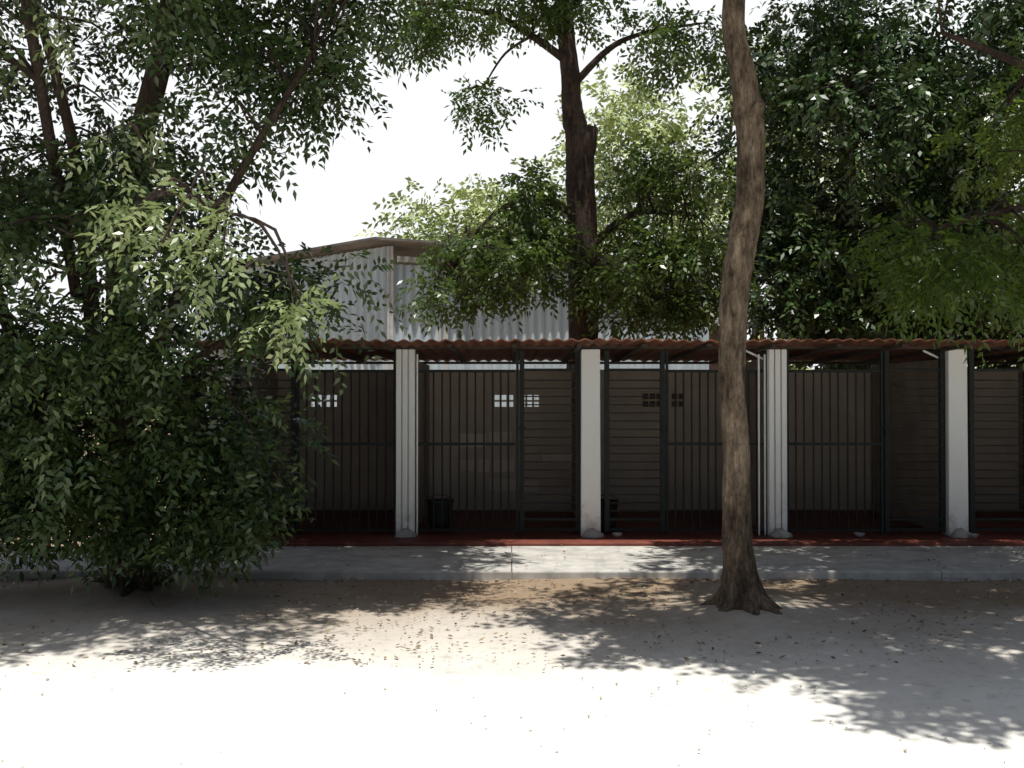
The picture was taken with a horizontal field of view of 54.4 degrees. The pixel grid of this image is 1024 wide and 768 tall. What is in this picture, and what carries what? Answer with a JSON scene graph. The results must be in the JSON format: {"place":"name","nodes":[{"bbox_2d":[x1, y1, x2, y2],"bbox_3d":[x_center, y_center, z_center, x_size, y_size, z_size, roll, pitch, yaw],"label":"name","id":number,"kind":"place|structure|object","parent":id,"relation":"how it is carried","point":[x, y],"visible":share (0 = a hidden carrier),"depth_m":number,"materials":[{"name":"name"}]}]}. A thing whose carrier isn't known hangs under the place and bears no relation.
{"place":"outdoors","nodes":[
{"label":"outdoors","id":0,"kind":"place"},
{"bbox_2d":[195,237,709,416],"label":"corrugated shed","id":1,"kind":"structure","parent":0,"point":[539,323],"depth_m":20.42,"materials":[{"name":"grey metal"}]},
{"bbox_2d":[0,419,1023,767],"bbox_3d":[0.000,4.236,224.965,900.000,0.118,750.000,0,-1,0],"label":"ground","id":2,"kind":"structure","parent":0,"point":[280,705],"depth_m":5.67,"materials":[{"name":"beige sand"}]},
{"bbox_2d":[0,0,432,607],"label":"bushy ash tree","id":3,"kind":"object","parent":2,"relation":"on","point":[132,488],"visible":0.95,"depth_m":7.44,"materials":[{"name":"green plant"}]},
{"bbox_2d":[5,352,1015,419],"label":"distant treeline","id":4,"kind":"object","parent":2,"relation":"on","point":[794,367],"depth_m":67.01,"materials":[{"name":"green plant"}]},
{"bbox_2d":[0,580,1022,767],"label":"pebbles","id":5,"kind":"object","parent":2,"relation":"on","point":[677,681],"visible":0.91,"depth_m":6.06,"materials":[{"name":"stone"}]},
{"bbox_2d":[0,544,1023,666],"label":"leaf litter","id":6,"kind":"object","parent":2,"relation":"on","point":[499,586],"visible":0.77,"depth_m":7.32,"materials":[{"name":"brown plant"}]},
{"bbox_2d":[0,546,1023,580],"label":"concrete walkway","id":7,"kind":"structure","parent":2,"relation":"on","point":[801,562],"depth_m":9.09,"materials":[{"name":"grey concrete"}]},
{"bbox_2d":[374,0,775,367],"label":"pruned elm tree","id":8,"kind":"object","parent":2,"relation":"on","point":[515,248],"visible":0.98,"depth_m":13.97,"materials":[{"name":"green plant"}]},
{"bbox_2d":[353,38,1023,369],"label":"background trees","id":9,"kind":"object","parent":2,"relation":"on","point":[478,197],"visible":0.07,"depth_m":28.18,"materials":[{"name":"green plant"}]},
{"bbox_2d":[700,0,782,615],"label":"slender ash tree","id":10,"kind":"object","parent":2,"relation":"on","point":[741,587],"visible":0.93,"depth_m":7.22,"materials":[{"name":"brown plant"}]},
{"bbox_2d":[671,0,1019,369],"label":"dense elm tree","id":11,"kind":"object","parent":2,"relation":"on","point":[846,62],"visible":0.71,"depth_m":14.34,"materials":[{"name":"green plant"}]},
{"bbox_2d":[809,0,1023,370],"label":"spreading locust tree","id":12,"kind":"object","parent":2,"relation":"on","point":[973,275],"visible":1,"depth_m":8.32,"materials":[{"name":"green plant"}]},
{"bbox_2d":[842,0,1023,367],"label":"dense elm tree","id":13,"kind":"object","parent":2,"relation":"on","point":[1007,21],"visible":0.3,"depth_m":14.03,"materials":[{"name":"green plant"}]},
{"bbox_2d":[0,0,1023,369],"label":"sky","id":14,"kind":"structure","parent":0,"point":[332,204],"materials":[{"name":"white"}]},
{"bbox_2d":[183,510,1023,551],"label":"floor","id":15,"kind":"structure","parent":0,"point":[630,538],"depth_m":10.85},
{"bbox_2d":[426,494,453,531],"bbox_3d":[-0.800,1.428,11.084,0.318,0.403,0.310,0,-1,0],"label":"trash can","id":16,"kind":"object","parent":15,"relation":"on","point":[437,513],"visible":0.83,"depth_m":10.98,"materials":[{"name":"plastic"}]},
{"bbox_2d":[210,349,968,535],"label":"columns","id":17,"kind":"structure","parent":15,"relation":"on","point":[956,444],"depth_m":10.66,"materials":[{"name":"grey concrete"}]},
{"bbox_2d":[187,344,1023,363],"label":"rafters","id":18,"kind":"object","parent":17,"relation":"on","point":[578,347],"visible":0.64,"depth_m":10.92,"materials":[{"name":"brown wood"}]},
{"bbox_2d":[170,338,1023,361],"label":"corrugated roof","id":19,"kind":"structure","parent":18,"relation":"on","point":[499,355],"depth_m":11.19,"materials":[{"name":"metal"}]},
{"bbox_2d":[746,350,937,359],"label":"roof braces","id":20,"kind":"object","parent":17,"relation":"attached to","point":[925,351],"visible":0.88,"depth_m":10.78,"materials":[{"name":"white metal"}]},
{"bbox_2d":[601,495,618,531],"bbox_3d":[1.030,1.427,11.034,0.318,0.403,0.310,0,-1,0],"label":"bucket","id":21,"kind":"object","parent":15,"relation":"on","point":[613,506],"visible":0.34,"depth_m":10.92,"materials":[{"name":"plastic"}]},
{"bbox_2d":[612,532,621,536],"bbox_3d":[1.120,1.606,10.602,0.120,0.036,0.120,0,-1,0],"label":"feeding bowl","id":22,"kind":"object","parent":15,"relation":"on","point":[616,534],"visible":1,"depth_m":10.58,"materials":[{"name":"grey metal"}]},
{"bbox_2d":[233,360,1023,531],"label":"partitions","id":23,"kind":"object","parent":15,"relation":"on","point":[893,375],"visible":0.26,"depth_m":11.84,"materials":[{"name":"paint"}]},
{"bbox_2d":[235,350,1023,534],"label":"cage frames","id":24,"kind":"structure","parent":15,"relation":"on","point":[884,444],"depth_m":10.72,"materials":[{"name":"black metal"}]},
{"bbox_2d":[240,372,1023,528],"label":"cage bars","id":25,"kind":"object","parent":15,"relation":"on","point":[645,453],"visible":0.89,"depth_m":10.74,"materials":[{"name":"black metal"}]},
{"bbox_2d":[278,370,1018,509],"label":"back wall","id":26,"kind":"structure","parent":15,"relation":"on","point":[655,375],"depth_m":13.09,"materials":[{"name":"brown wood"}]},
{"bbox_2d":[460,432,571,491],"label":"patched blocks","id":27,"kind":"structure","parent":26,"relation":"attached to","point":[545,457],"depth_m":13.06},
{"bbox_2d":[643,394,682,406],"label":"vent blocks","id":28,"kind":"structure","parent":26,"relation":"attached to","point":[680,403],"depth_m":13.08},
{"bbox_2d":[395,527,972,537],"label":"column footings","id":29,"kind":"object","parent":15,"relation":"on","point":[407,532],"depth_m":10.54,"materials":[{"name":"concrete"}]},
{"bbox_2d":[770,534,780,538],"bbox_3d":[2.780,1.605,10.482,0.120,0.036,0.120,0,-1,0],"label":"feeding bowl","id":30,"kind":"object","parent":15,"relation":"on","point":[776,536],"visible":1,"depth_m":10.45,"materials":[{"name":"grey metal"}]},
{"bbox_2d":[854,532,864,536],"bbox_3d":[3.700,1.606,10.602,0.120,0.036,0.120,0,-1,0],"label":"feeding bowl","id":31,"kind":"object","parent":15,"relation":"on","point":[858,534],"visible":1,"depth_m":10.58,"materials":[{"name":"grey metal"}]},
{"bbox_2d":[968,533,978,537],"bbox_3d":[4.880,1.605,10.532,0.120,0.036,0.120,0,-1,0],"label":"feeding bowl","id":32,"kind":"object","parent":15,"relation":"on","point":[974,535],"visible":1,"depth_m":10.50,"materials":[{"name":"grey metal"}]},
{"bbox_2d":[709,328,718,369],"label":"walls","id":33,"kind":"structure","parent":0,"point":[714,336],"depth_m":22.41,"materials":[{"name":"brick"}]},
{"bbox_2d":[709,286,754,326],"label":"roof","id":34,"kind":"structure","parent":33,"relation":"on","point":[718,318],"depth_m":22.43,"materials":[{"name":"grey metal"}]}
]}

